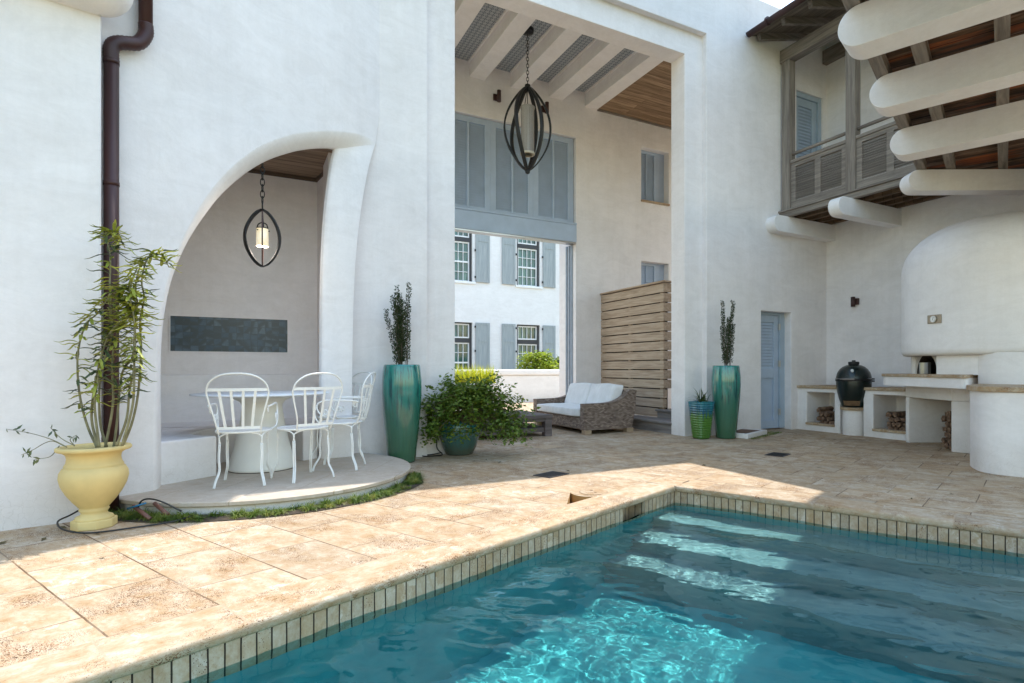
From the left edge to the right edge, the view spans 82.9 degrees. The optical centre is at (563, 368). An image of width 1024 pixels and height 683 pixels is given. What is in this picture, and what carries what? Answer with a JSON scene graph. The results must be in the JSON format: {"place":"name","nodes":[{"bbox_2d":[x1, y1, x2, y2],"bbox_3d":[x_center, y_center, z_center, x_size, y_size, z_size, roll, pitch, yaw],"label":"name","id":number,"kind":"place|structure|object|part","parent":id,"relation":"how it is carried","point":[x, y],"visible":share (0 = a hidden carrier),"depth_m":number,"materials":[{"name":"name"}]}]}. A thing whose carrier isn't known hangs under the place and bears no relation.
{"place":"outdoors","nodes":[
{"label":"outdoors","id":0,"kind":"place"},
{"bbox_2d":[0,402,1023,667],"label":"patio paving","id":1,"kind":"structure","parent":0,"point":[60,590],"depth_m":4.20,"materials":[{"name":"stone"}]},
{"bbox_2d":[54,442,131,531],"bbox_3d":[-3.170,0.796,3.900,0.410,0.548,0.410,0,0,25],"label":"garden urn","id":2,"kind":"object","parent":1,"relation":"on","point":[91,479],"visible":0.96,"depth_m":3.80,"materials":[{"name":"yellow ceramic"}]},
{"bbox_2d":[6,425,78,465],"bbox_3d":[-3.423,0.506,3.798,0.495,0.277,0.054,0,0,2],"label":"arching seedling","id":3,"kind":"object","parent":2,"relation":"in","point":[30,452],"visible":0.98,"depth_m":3.80,"materials":[{"name":"plant"}]},
{"bbox_2d":[55,219,181,447],"bbox_3d":[-2.983,-0.223,3.871,0.840,1.539,0.408,0,0,0],"label":"bamboo plant","id":4,"kind":"object","parent":2,"relation":"in","point":[131,310],"visible":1,"depth_m":3.87,"materials":[{"name":"green plant"}]},
{"bbox_2d":[56,498,190,533],"bbox_3d":[-2.991,0.990,3.901,0.750,0.151,0.410,0,0,0],"label":"irrigation hose","id":5,"kind":"object","parent":1,"relation":"on","point":[61,528],"visible":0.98,"depth_m":3.87,"materials":[{"name":"black rubber"}]},
{"bbox_2d":[119,453,410,513],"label":"dining platform","id":6,"kind":"structure","parent":1,"relation":"on","point":[251,492],"depth_m":4.74,"materials":[{"name":"concrete"}]},
{"bbox_2d":[205,373,278,488],"bbox_3d":[-2.671,0.500,4.811,0.482,0.935,0.537,0,0,-19],"label":"garden chair","id":7,"kind":"object","parent":6,"relation":"on","point":[222,430],"visible":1,"depth_m":4.67,"materials":[{"name":"white metal"}]},
{"bbox_2d":[189,391,328,473],"bbox_3d":[-2.920,0.604,5.600,1.200,0.733,1.199,0,0,0],"label":"dining table","id":8,"kind":"object","parent":6,"relation":"on","point":[245,457],"visible":0.75,"depth_m":5.42,"materials":[{"name":"off white cast stone"}]},
{"bbox_2d":[270,372,342,483],"bbox_3d":[-2.255,0.500,5.065,0.537,0.935,0.458,0,0,38],"label":"garden chair","id":9,"kind":"object","parent":6,"relation":"on","point":[313,425],"visible":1,"depth_m":4.96,"materials":[{"name":"white metal"}]},
{"bbox_2d":[311,371,371,461],"bbox_3d":[-2.384,0.500,6.244,0.482,0.935,0.537,0,0,40],"label":"garden chair","id":10,"kind":"object","parent":6,"relation":"on","point":[342,410],"visible":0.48,"depth_m":6.20,"materials":[{"name":"white metal"}]},
{"bbox_2d":[312,372,375,470],"bbox_3d":[-2.113,0.500,5.627,0.537,0.935,0.482,0,0,-7],"label":"garden chair","id":11,"kind":"object","parent":6,"relation":"on","point":[358,421],"visible":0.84,"depth_m":5.52,"materials":[{"name":"white metal"}]},
{"bbox_2d":[115,474,423,521],"bbox_3d":[-2.356,1.064,4.655,2.650,0.001,1.150,0,0,-32],"label":"soil bed","id":12,"kind":"object","parent":1,"relation":"on","point":[227,517],"visible":0.39,"depth_m":4.20,"materials":[{"name":"green plant"}]},
{"bbox_2d":[127,502,169,520],"bbox_3d":[-2.940,1.008,4.100,0.285,0.119,0.124,0,0,18],"label":"drain pipe","id":13,"kind":"object","parent":12,"relation":"on","point":[145,514],"visible":0.95,"depth_m":4.08,"materials":[{"name":"brown plastic"}]},
{"bbox_2d":[109,471,425,523],"bbox_3d":[-2.290,1.029,4.640,2.736,0.103,1.153,0,0,-31],"label":"ground cover","id":14,"kind":"object","parent":12,"relation":"on","point":[413,478],"visible":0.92,"depth_m":4.24,"materials":[{"name":"green plant"}]},
{"bbox_2d":[382,364,421,462],"bbox_3d":[-1.845,0.510,6.600,0.440,1.111,0.440,0,0,-23],"label":"tall glazed jar","id":15,"kind":"object","parent":1,"relation":"on","point":[401,391],"visible":0.9,"depth_m":6.43,"materials":[{"name":"teal ceramic"}]},
{"bbox_2d":[383,281,411,363],"bbox_3d":[-1.885,-0.426,6.595,0.306,1.133,0.405,0,0,-38],"label":"upright shrub","id":16,"kind":"object","parent":15,"relation":"in","point":[399,332],"visible":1,"depth_m":6.54,"materials":[{"name":"green plant"}]},
{"bbox_2d":[422,439,442,456],"bbox_3d":[-1.593,0.919,7.038,0.266,0.299,0.149,0,0,-30],"label":"cable","id":17,"kind":"object","parent":1,"relation":"on","point":[433,455],"visible":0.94,"depth_m":7.08,"materials":[{"name":"black rubber"}]},
{"bbox_2d":[439,421,478,455],"bbox_3d":[-1.300,0.863,7.220,0.500,0.406,0.500,0,0,0],"label":"glazed planter","id":18,"kind":"object","parent":1,"relation":"on","point":[456,447],"visible":0.59,"depth_m":7.03,"materials":[{"name":"teal ceramic"}]},
{"bbox_2d":[419,367,540,447],"bbox_3d":[-1.161,0.476,7.071,1.781,0.991,1.146,0,0,0],"label":"spreading shrub","id":19,"kind":"object","parent":18,"relation":"in","point":[471,398],"visible":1,"depth_m":6.87,"materials":[{"name":"green plant"}]},
{"bbox_2d":[455,362,498,410],"bbox_3d":[-2.286,0.451,14.214,1.677,1.238,1.034,0,0,-29],"label":"shrub","id":20,"kind":"object","parent":1,"relation":"on","point":[473,372],"visible":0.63,"depth_m":14.14,"materials":[{"name":"yellow plant"}]},
{"bbox_2d":[460,410,552,435],"bbox_3d":[-1.067,0.902,9.344,1.380,0.335,1.244,0,0,-29],"label":"coffee table","id":21,"kind":"object","parent":1,"relation":"on","point":[545,428],"visible":0.31,"depth_m":9.09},
{"bbox_2d":[455,369,558,402],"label":"terrace wall","id":22,"kind":"structure","parent":1,"relation":"on","point":[530,385],"depth_m":18.37,"materials":[{"name":"white paint"}]},
{"bbox_2d":[0,0,1023,530],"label":"courtyard house","id":23,"kind":"structure","parent":1,"relation":"on","point":[798,180],"depth_m":7.00,"materials":[{"name":"white paint"}]},
{"bbox_2d":[243,163,280,266],"bbox_3d":[-2.920,-1.708,5.600,0.273,1.441,0.332,0,0,31],"label":"lit lantern","id":24,"kind":"object","parent":23,"relation":"hanging from","point":[262,236],"visible":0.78,"depth_m":5.58,"materials":[{"name":"black metal"}]},
{"bbox_2d":[455,113,576,393],"bbox_3d":[-1.348,-1.808,11.008,3.496,5.757,0.420,0,0,-29],"label":"shutter door","id":25,"kind":"structure","parent":23,"relation":"in","point":[494,196],"depth_m":11.11,"materials":[{"name":"grey paint"}]},
{"bbox_2d":[503,26,551,173],"bbox_3d":[-0.594,-4.442,9.606,0.798,2.425,0.728,0,0,-10],"label":"iron lantern","id":26,"kind":"object","parent":23,"relation":"hanging from","point":[527,137],"visible":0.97,"depth_m":9.52,"materials":[{"name":"brown metal"}]},
{"bbox_2d":[641,262,663,284],"bbox_3d":[1.970,-1.712,12.792,0.771,1.245,0.295,0,0,-29],"label":"shuttered window","id":27,"kind":"structure","parent":23,"relation":"in","point":[650,273],"depth_m":12.87,"materials":[{"name":"grey paint"}]},
{"bbox_2d":[641,150,669,205],"bbox_3d":[1.970,-4.218,12.792,0.771,1.195,0.295,0,0,-29],"label":"shuttered window","id":28,"kind":"structure","parent":23,"relation":"in","point":[652,164],"depth_m":12.88,"materials":[{"name":"grey paint"}]},
{"bbox_2d":[761,312,784,428],"bbox_3d":[3.590,0.035,10.114,0.743,2.030,0.110,0,0,-29],"label":"louvred door","id":29,"kind":"structure","parent":23,"relation":"in","point":[772,324],"depth_m":10.17,"materials":[{"name":"blue paint"}]},
{"bbox_2d":[796,91,820,197],"bbox_3d":[4.392,-3.790,10.442,0.700,2.280,0.110,0,0,-29],"label":"louvred door","id":30,"kind":"structure","parent":23,"relation":"in","point":[808,108],"depth_m":10.47,"materials":[{"name":"blue paint"}]},
{"bbox_2d":[0,477,1023,682],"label":"pool coping","id":31,"kind":"object","parent":1,"relation":"on","point":[111,658],"visible":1,"depth_m":2.92,"materials":[{"name":"stone"}]},
{"bbox_2d":[567,492,590,503],"bbox_3d":[0.152,1.125,4.753,0.214,0.110,0.496,0,0,4],"label":"collar slot","id":32,"kind":"object","parent":31,"relation":"attached to","point":[573,498],"visible":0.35,"depth_m":4.87,"materials":[{"name":"orange stone"}]},
{"bbox_2d":[533,471,568,477],"bbox_3d":[-0.120,1.065,5.800,0.225,0.009,0.300,0,0,39],"label":"floor drain","id":33,"kind":"object","parent":1,"relation":"on","point":[551,474],"visible":1,"depth_m":5.78,"materials":[{"name":"black metal"}]},
{"bbox_2d":[553,356,558,368],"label":"street shrub","id":34,"kind":"object","parent":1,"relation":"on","point":[556,359],"visible":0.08,"depth_m":20.46,"materials":[{"name":"green plant"}]},
{"bbox_2d":[533,383,636,434],"bbox_3d":[0.322,0.665,10.337,1.068,0.810,1.880,0,0,-29],"label":"wicker sofa","id":35,"kind":"object","parent":1,"relation":"on","point":[586,408],"visible":0.99,"depth_m":9.73,"materials":[{"name":"brown wicker"}]},
{"bbox_2d":[579,489,607,494],"bbox_3d":[0.262,1.067,4.990,0.245,0.006,0.245,0,0,0],"label":"skimmer lid","id":36,"kind":"object","parent":1,"relation":"on","point":[593,491],"visible":1,"depth_m":5.00,"materials":[{"name":"stone"}]},
{"bbox_2d":[688,401,714,438],"bbox_3d":[2.100,0.783,8.780,0.304,0.567,0.304,0,0,-28],"label":"striped square pot","id":37,"kind":"object","parent":1,"relation":"on","point":[701,417],"visible":0.99,"depth_m":8.68,"materials":[{"name":"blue ceramic"}]},
{"bbox_2d":[689,389,710,405],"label":"strappy plant","id":38,"kind":"object","parent":37,"relation":"in","point":[703,398],"visible":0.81,"depth_m":8.75,"materials":[{"name":"green plant"}]},
{"bbox_2d":[711,365,740,438],"bbox_3d":[2.500,0.510,8.860,0.440,1.111,0.440,0,0,-17],"label":"tall glazed jar","id":39,"kind":"object","parent":1,"relation":"on","point":[726,385],"visible":0.99,"depth_m":8.70,"materials":[{"name":"teal ceramic"}]},
{"bbox_2d":[720,300,735,364],"bbox_3d":[2.508,-0.461,8.825,0.250,1.203,0.283,0,0,20],"label":"upright shrub","id":40,"kind":"object","parent":39,"relation":"in","point":[727,354],"visible":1,"depth_m":8.83,"materials":[{"name":"green plant"}]},
{"bbox_2d":[736,428,766,438],"bbox_3d":[2.877,1.032,9.195,0.460,0.075,0.800,0,0,40],"label":"low planter","id":41,"kind":"object","parent":1,"relation":"on","point":[745,433],"visible":0.7,"depth_m":9.05,"materials":[{"name":"white paint"}]},
{"bbox_2d":[751,431,781,439],"bbox_3d":[3.208,1.061,9.221,0.268,0.018,1.298,0,0,38],"label":"grass strip","id":42,"kind":"object","parent":1,"relation":"on","point":[772,432],"depth_m":9.28,"materials":[{"name":"green plant"}]},
{"bbox_2d":[765,452,789,456],"bbox_3d":[2.660,1.065,7.150,0.225,0.009,0.300,0,0,39],"label":"floor drain","id":43,"kind":"object","parent":1,"relation":"on","point":[778,454],"visible":1,"depth_m":7.12,"materials":[{"name":"black metal"}]},
{"bbox_2d":[797,385,905,440],"bbox_3d":[4.949,0.684,9.425,0.914,0.772,2.150,0,0,-29],"label":"outdoor kitchen","id":44,"kind":"object","parent":1,"relation":"on","point":[869,419],"visible":0.73,"depth_m":9.22,"materials":[{"name":"white paint"}]},
{"bbox_2d":[835,360,874,407],"bbox_3d":[4.678,0.245,9.326,0.604,0.755,0.544,0,0,-29],"label":"ceramic grill","id":45,"kind":"object","parent":44,"relation":"on","point":[854,379],"visible":0.97,"depth_m":9.15,"materials":[{"name":"black ceramic"}]},
{"bbox_2d":[843,401,859,405],"bbox_3d":[4.590,0.554,9.178,0.250,0.078,0.074,0,0,35],"label":"draft door","id":46,"kind":"structure","parent":45,"relation":"in","point":[849,403],"depth_m":9.16,"materials":[{"name":"orange metal"}]},
{"bbox_2d":[882,211,1023,477],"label":"pizza oven","id":47,"kind":"object","parent":1,"relation":"on","point":[962,314],"visible":1,"depth_m":7.02,"materials":[{"name":"white paint"}]},
{"bbox_3d":[4.915,-0.004,7.839,0.040,0.155,0.220,0,0,4],"label":"oven door","id":48,"kind":"part","parent":47,"relation":"part of","materials":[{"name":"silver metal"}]},
{"bbox_2d":[183,502,1023,682],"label":"pool water","id":49,"kind":"structure","parent":0,"point":[674,592],"depth_m":2.81,"materials":[{"name":"teal liquid"}]},
{"bbox_2d":[941,437,949,442],"bbox_3d":[5.220,0.959,7.661,0.352,0.084,0.083,0,-9,3],"label":"firewood log","id":50,"kind":"object","parent":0,"point":[944,440],"visible":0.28,"depth_m":7.65,"materials":[{"name":"brown wood"}]},
{"label":"ground","id":51,"kind":"structure","parent":0,"visible":0},
{"bbox_2d":[455,232,558,369],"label":"white townhouse","id":52,"kind":"structure","parent":51,"relation":"on","point":[506,301],"depth_m":23.24,"materials":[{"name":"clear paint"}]},
{"bbox_2d":[455,322,471,369],"bbox_3d":[-4.101,-0.625,22.517,1.060,2.350,0.120,0,0,-29],"label":"window","id":53,"kind":"structure","parent":52,"relation":"in","point":[463,330],"depth_m":22.64,"materials":[{"name":"clear glass"}]},
{"bbox_2d":[455,232,475,283],"bbox_3d":[-4.036,-4.530,22.461,1.240,2.440,0.280,0,0,-29],"label":"window","id":54,"kind":"structure","parent":52,"relation":"in","point":[463,241],"depth_m":22.64,"materials":[{"name":"clear glass"}]},
{"bbox_2d":[517,325,538,369],"bbox_3d":[-1.509,-0.625,23.947,1.060,2.350,0.120,0,0,-29],"label":"window","id":55,"kind":"structure","parent":52,"relation":"in","point":[527,335],"depth_m":23.95,"materials":[{"name":"clear glass"}]},
{"bbox_2d":[515,239,542,288],"bbox_3d":[-1.444,-4.530,23.892,1.240,2.440,0.280,0,0,-29],"label":"window","id":56,"kind":"structure","parent":52,"relation":"in","point":[527,250],"depth_m":23.97,"materials":[{"name":"white glass"}]},
{"bbox_2d":[516,348,558,369],"bbox_3d":[-0.777,-0.184,19.701,1.813,1.012,1.339,0,0,0],"label":"street shrub","id":57,"kind":"object","parent":51,"relation":"on","point":[544,360],"visible":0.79,"depth_m":19.49,"materials":[{"name":"green plant"}]},
{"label":"firewood log","id":58,"kind":"object","parent":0,"visible":0},
{"bbox_2d":[826,416,834,420],"bbox_3d":[4.604,0.856,9.811,0.316,0.086,0.072,0,0,-29],"label":"firewood log","id":59,"kind":"object","parent":58,"relation":"on","point":[830,418],"visible":0.56,"depth_m":9.74,"materials":[{"name":"brown wood"}]},
{"bbox_2d":[824,411,834,416],"bbox_3d":[4.587,0.774,9.842,0.360,0.078,0.078,0,42,-32],"label":"firewood log","id":60,"kind":"object","parent":59,"relation":"on","point":[829,413],"visible":0.68,"depth_m":9.77,"materials":[{"name":"brown wood"}]},
{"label":"firewood log","id":61,"kind":"object","parent":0,"visible":0},
{"bbox_2d":[817,406,833,411],"bbox_3d":[4.522,0.704,9.959,0.341,0.100,0.072,-2,25,-27],"label":"firewood log","id":62,"kind":"object","parent":61,"relation":"on","point":[827,408],"visible":0.96,"depth_m":9.92,"materials":[{"name":"brown wood"}]},
{"label":"firewood log","id":63,"kind":"object","parent":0,"visible":0},
{"bbox_2d":[895,422,905,427],"bbox_3d":[5.229,0.841,8.803,0.367,0.092,0.085,-2,34,-25],"label":"firewood log","id":64,"kind":"object","parent":63,"relation":"on","point":[898,424],"visible":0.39,"depth_m":8.72,"materials":[{"name":"brown wood"}]},
{"label":"firewood log","id":65,"kind":"object","parent":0,"visible":0},
{"bbox_2d":[894,417,905,421],"bbox_3d":[5.212,0.777,8.834,0.357,0.080,0.102,0,0,-27],"label":"firewood log","id":66,"kind":"object","parent":65,"relation":"on","point":[897,419],"visible":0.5,"depth_m":8.75,"materials":[{"name":"brown wood"}]},
{"bbox_2d":[892,411,905,416],"bbox_3d":[5.188,0.703,8.876,0.338,0.078,0.078,-1,13,-33],"label":"firewood log","id":67,"kind":"object","parent":66,"relation":"on","point":[899,414],"visible":0.88,"depth_m":8.82,"materials":[{"name":"brown wood"}]},
{"label":"firewood log","id":68,"kind":"object","parent":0,"visible":0},
{"bbox_2d":[886,411,903,416],"bbox_3d":[5.154,0.717,8.939,0.369,0.092,0.085,1,29,-26],"label":"firewood log","id":69,"kind":"object","parent":68,"relation":"on","point":[889,413],"visible":0.44,"depth_m":8.86,"materials":[{"name":"brown wood"}]},
{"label":"firewood log","id":70,"kind":"object","parent":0,"visible":0},
{"bbox_2d":[941,415,946,421],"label":"firewood log","id":71,"kind":"object","parent":70,"relation":"on","point":[943,418],"visible":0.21,"depth_m":7.64,"materials":[{"name":"brown wood"}]},
{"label":"pool basin","id":72,"kind":"structure","parent":0,"visible":0},
{"bbox_2d":[108,491,1023,682],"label":"pool tile band","id":73,"kind":"object","parent":72,"relation":"attached to","point":[196,665],"visible":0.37,"depth_m":3.43,"materials":[{"name":"beige tile"}]}
]}

